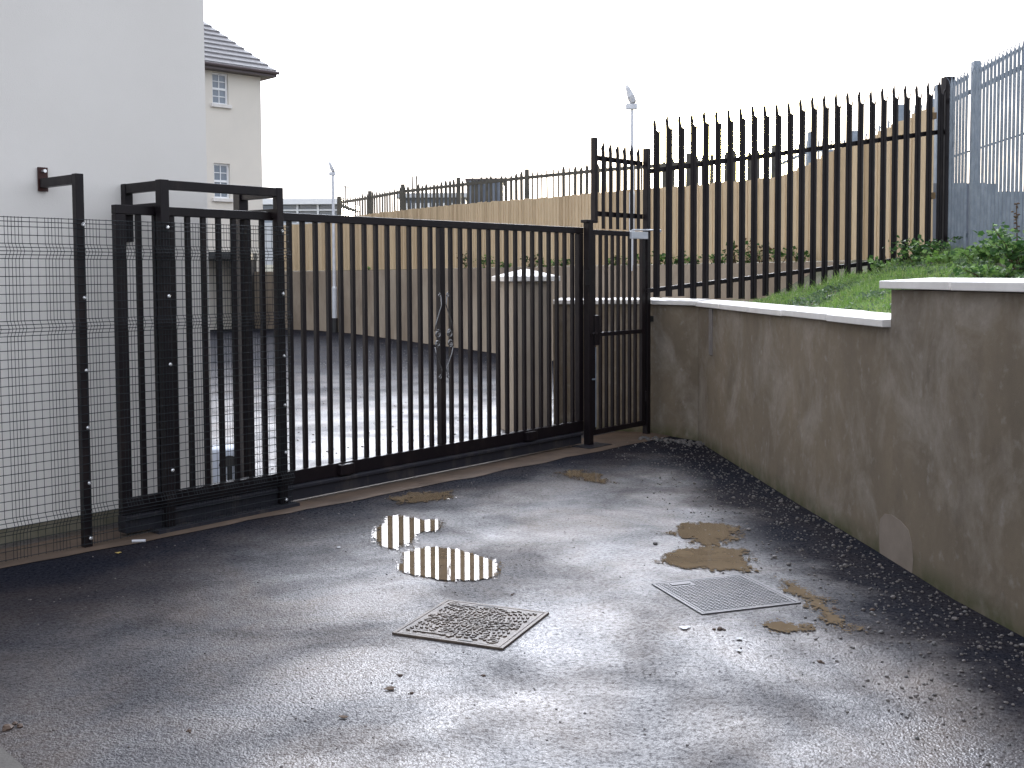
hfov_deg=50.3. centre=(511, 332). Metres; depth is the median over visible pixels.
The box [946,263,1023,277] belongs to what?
weed clump
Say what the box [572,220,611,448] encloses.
gate post
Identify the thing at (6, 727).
mud clod
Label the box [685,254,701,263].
ledge weed
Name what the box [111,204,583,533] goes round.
sliding gate
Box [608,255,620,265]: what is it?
ledge weed
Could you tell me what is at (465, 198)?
school block
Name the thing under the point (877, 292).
ground cover
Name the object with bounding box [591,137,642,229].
palisade fence
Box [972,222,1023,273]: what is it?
shrub
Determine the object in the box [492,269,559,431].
gate pillar
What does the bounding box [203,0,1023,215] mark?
sky
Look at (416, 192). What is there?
mast
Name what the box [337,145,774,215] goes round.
palisade fence
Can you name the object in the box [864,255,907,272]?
bramble
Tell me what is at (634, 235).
pedestrian gate
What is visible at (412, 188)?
mast
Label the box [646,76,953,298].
palisade fence
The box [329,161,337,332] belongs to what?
lamp post
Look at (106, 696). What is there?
ground
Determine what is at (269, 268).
terrain
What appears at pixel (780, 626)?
mud patches
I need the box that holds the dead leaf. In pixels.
[384,686,394,689]
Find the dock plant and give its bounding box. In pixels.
[993,202,1019,248]
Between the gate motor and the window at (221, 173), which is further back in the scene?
the window at (221, 173)
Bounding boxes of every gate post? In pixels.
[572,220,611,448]
[643,148,653,433]
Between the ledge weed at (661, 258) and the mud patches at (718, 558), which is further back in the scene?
the ledge weed at (661, 258)
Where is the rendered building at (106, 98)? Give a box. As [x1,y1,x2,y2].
[0,0,212,544]
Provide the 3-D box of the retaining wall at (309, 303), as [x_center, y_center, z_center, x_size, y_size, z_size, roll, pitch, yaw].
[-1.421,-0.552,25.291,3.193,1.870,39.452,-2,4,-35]
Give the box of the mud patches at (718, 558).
[652,521,760,574]
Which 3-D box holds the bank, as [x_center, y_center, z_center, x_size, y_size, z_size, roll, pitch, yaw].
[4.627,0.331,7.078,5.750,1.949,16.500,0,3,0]
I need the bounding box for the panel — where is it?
[0,216,294,561]
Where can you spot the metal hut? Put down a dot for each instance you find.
(493, 188)
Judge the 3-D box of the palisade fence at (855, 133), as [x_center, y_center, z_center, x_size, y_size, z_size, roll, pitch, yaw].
[5.848,-2.539,19.124,0.237,2.409,7.574,0,3,-4]
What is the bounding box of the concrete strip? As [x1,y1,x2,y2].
[0,431,668,567]
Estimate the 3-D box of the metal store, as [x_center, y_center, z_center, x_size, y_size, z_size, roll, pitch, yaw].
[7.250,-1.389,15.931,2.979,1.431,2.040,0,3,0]
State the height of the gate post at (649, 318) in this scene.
3.030 m
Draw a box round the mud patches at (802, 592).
[771,576,865,633]
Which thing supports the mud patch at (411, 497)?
on the ground at (106, 696)
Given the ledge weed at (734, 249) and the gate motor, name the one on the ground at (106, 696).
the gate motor
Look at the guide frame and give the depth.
7.63 m
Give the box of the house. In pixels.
[204,22,279,329]
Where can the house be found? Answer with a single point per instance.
(236, 74)
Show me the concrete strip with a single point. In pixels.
(618, 439)
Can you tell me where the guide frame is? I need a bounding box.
[121,179,299,533]
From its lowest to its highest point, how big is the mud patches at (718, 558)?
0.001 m
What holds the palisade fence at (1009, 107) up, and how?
on the bank
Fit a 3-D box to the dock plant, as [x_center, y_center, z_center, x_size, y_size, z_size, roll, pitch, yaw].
[3.971,-0.776,8.765,0.208,0.540,0.141,-2,3,-28]
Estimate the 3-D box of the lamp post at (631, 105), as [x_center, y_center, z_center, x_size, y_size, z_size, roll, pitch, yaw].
[2.096,-2.707,19.137,0.202,3.241,0.205,0,3,0]
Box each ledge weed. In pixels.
[457,251,466,267]
[473,255,493,267]
[491,260,511,267]
[519,254,537,266]
[535,259,553,266]
[559,258,569,266]
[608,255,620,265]
[651,251,672,264]
[662,251,686,263]
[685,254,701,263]
[709,253,733,263]
[721,238,750,262]
[736,249,759,262]
[745,241,773,262]
[769,246,796,261]
[793,250,809,261]
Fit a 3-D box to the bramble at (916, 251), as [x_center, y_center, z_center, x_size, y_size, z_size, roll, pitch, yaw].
[4.357,-0.873,11.617,0.724,0.354,0.687,2,4,39]
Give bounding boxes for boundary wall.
[553,298,890,552]
[879,278,1023,636]
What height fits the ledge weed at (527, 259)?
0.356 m
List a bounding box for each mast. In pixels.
[411,176,413,208]
[416,176,417,208]
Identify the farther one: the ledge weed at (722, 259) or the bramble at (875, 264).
the ledge weed at (722, 259)
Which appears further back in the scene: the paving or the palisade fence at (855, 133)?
the palisade fence at (855, 133)
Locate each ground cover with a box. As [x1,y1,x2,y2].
[757,247,1023,310]
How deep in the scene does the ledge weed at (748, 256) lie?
17.06 m
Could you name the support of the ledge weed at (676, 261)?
on the terrain at (269, 268)
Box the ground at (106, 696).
[0,328,1023,767]
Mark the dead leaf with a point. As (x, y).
(389, 688)
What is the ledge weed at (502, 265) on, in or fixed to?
on the terrain at (269, 268)
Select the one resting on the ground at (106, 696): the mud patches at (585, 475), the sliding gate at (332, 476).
the mud patches at (585, 475)
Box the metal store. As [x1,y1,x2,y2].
[932,183,1022,249]
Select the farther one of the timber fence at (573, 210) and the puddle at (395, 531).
the timber fence at (573, 210)
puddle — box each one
[371,515,445,549]
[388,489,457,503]
[396,546,503,583]
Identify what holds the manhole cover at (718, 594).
on the ground at (106, 696)
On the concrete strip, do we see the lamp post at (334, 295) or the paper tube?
the paper tube
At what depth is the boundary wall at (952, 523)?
5.61 m
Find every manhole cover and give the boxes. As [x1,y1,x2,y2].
[392,599,548,649]
[651,574,800,614]
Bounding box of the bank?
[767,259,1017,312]
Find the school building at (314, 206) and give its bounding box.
[263,198,358,264]
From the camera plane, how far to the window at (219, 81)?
35.19 m
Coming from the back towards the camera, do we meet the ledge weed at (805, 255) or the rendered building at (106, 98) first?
the ledge weed at (805, 255)
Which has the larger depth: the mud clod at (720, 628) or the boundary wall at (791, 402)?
the boundary wall at (791, 402)
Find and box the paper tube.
[132,539,145,541]
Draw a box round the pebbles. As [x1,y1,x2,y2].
[622,436,1023,748]
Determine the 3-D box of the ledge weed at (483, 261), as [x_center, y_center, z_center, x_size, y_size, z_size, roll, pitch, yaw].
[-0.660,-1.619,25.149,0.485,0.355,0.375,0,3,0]
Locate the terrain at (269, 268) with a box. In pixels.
[265,260,851,271]
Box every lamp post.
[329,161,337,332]
[625,84,636,270]
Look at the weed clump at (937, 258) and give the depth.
10.51 m
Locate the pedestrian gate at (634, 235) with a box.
[592,229,660,434]
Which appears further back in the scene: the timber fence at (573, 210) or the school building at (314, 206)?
the school building at (314, 206)
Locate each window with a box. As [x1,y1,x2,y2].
[210,72,231,108]
[212,163,232,201]
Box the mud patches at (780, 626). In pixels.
[755,618,821,633]
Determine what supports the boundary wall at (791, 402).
on the ground at (106, 696)
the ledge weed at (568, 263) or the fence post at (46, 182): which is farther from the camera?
the ledge weed at (568, 263)
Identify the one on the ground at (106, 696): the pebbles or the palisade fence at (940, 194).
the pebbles
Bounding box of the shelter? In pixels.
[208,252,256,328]
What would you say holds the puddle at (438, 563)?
on the ground at (106, 696)
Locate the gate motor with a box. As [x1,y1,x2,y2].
[212,444,234,482]
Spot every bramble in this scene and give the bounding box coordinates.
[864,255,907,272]
[883,234,962,262]
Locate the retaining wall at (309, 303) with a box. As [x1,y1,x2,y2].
[254,261,844,360]
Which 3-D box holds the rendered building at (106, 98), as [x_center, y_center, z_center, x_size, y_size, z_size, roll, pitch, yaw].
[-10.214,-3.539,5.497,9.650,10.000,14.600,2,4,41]
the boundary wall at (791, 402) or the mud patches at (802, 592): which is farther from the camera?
the boundary wall at (791, 402)
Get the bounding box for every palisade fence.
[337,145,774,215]
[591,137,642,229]
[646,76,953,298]
[781,84,937,182]
[945,34,1023,250]
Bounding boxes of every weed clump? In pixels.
[914,248,964,265]
[942,238,1006,266]
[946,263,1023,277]
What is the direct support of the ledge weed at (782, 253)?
on the terrain at (269, 268)
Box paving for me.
[0,747,23,767]
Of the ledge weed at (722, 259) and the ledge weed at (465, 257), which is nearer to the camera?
the ledge weed at (722, 259)
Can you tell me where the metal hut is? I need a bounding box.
[465,178,503,203]
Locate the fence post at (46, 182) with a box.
[37,167,92,547]
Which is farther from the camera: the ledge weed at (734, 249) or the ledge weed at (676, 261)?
the ledge weed at (676, 261)
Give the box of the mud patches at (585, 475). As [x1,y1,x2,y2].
[551,468,617,483]
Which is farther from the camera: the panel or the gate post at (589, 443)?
the gate post at (589, 443)
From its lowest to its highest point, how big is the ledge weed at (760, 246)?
0.384 m
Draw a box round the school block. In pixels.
[396,193,466,209]
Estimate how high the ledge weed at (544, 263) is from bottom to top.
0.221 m
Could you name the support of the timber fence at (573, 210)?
on the terrain at (269, 268)
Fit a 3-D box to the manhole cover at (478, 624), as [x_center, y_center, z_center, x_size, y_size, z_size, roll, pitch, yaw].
[-0.192,1.416,5.327,0.576,0.016,0.576,1,3,23]
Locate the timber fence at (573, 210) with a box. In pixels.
[284,107,933,270]
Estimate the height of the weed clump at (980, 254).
0.296 m
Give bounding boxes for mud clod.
[2,721,22,731]
[712,626,725,630]

